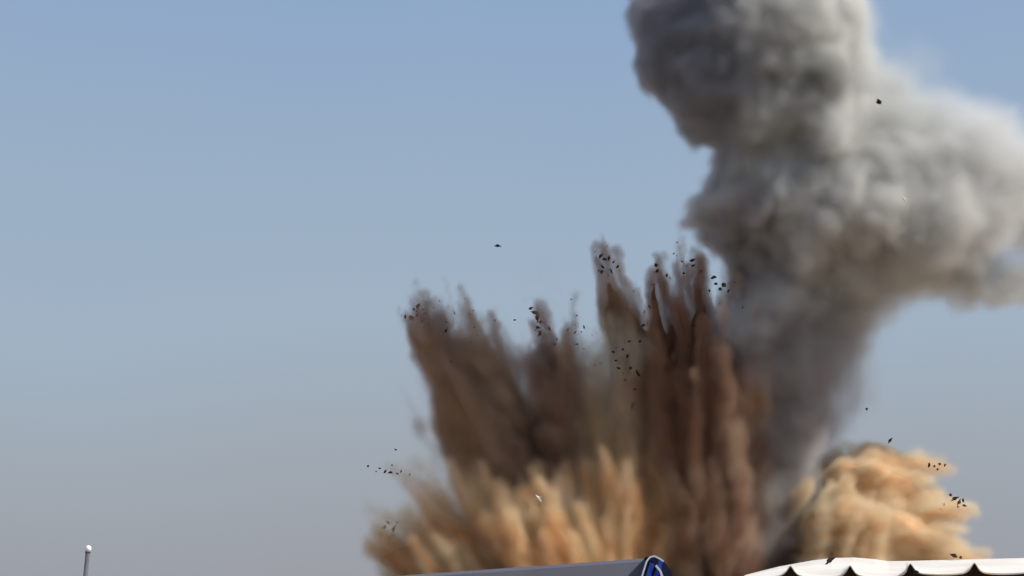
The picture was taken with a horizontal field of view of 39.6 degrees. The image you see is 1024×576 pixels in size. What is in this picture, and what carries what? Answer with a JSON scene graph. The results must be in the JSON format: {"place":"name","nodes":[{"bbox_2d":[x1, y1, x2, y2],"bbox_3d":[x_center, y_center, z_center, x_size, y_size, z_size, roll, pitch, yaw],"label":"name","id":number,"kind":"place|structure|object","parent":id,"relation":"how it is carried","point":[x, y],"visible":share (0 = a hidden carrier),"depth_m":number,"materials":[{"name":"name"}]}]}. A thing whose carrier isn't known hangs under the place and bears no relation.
{"place":"outdoors","nodes":[
{"label":"outdoors","id":0,"kind":"place"},
{"bbox_2d":[0,0,1023,575],"label":"sky","id":1,"kind":"structure","parent":0,"point":[221,220],"materials":[{"name":"blue"}]},
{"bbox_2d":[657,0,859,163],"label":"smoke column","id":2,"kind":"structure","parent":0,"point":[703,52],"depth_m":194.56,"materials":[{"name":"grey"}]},
{"bbox_3d":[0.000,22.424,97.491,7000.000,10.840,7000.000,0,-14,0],"label":"ground","id":3,"kind":"structure","parent":0,"visible":0},
{"bbox_2d":[83,545,90,575],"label":"street lamp","id":4,"kind":"object","parent":3,"relation":"on","point":[87,555],"visible":1,"depth_m":39.89,"materials":[{"name":"grey metal"}]},
{"bbox_2d":[384,500,680,575],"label":"sand burst","id":5,"kind":"object","parent":3,"relation":"on","point":[544,537],"visible":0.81,"depth_m":187.53,"materials":[{"name":"beige sand"}]},
{"bbox_2d":[401,555,672,575],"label":"canopy roof","id":6,"kind":"structure","parent":3,"relation":"on","point":[653,565],"depth_m":13.87,"materials":[{"name":"grey fabric"}]},
{"bbox_2d":[604,283,756,575],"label":"dust fountain","id":7,"kind":"object","parent":3,"relation":"on","point":[685,430],"visible":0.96,"depth_m":191.04,"materials":[{"name":"brown soil"}]},
{"bbox_2d":[770,449,955,575],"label":"sand burst","id":8,"kind":"object","parent":3,"relation":"on","point":[858,508],"visible":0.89,"depth_m":192.66,"materials":[{"name":"beige sand"}]},
{"bbox_2d":[744,558,1023,575],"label":"canopy","id":9,"kind":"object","parent":3,"relation":"on","point":[873,567],"depth_m":10.73,"materials":[{"name":"white fabric"}]},
{"bbox_2d":[825,557,834,564],"bbox_3d":[2.478,2.127,11.099,0.108,0.039,0.030,-34,2,-8],"label":"roof debris","id":10,"kind":"object","parent":9,"relation":"on","point":[828,560],"visible":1,"depth_m":11.09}
]}

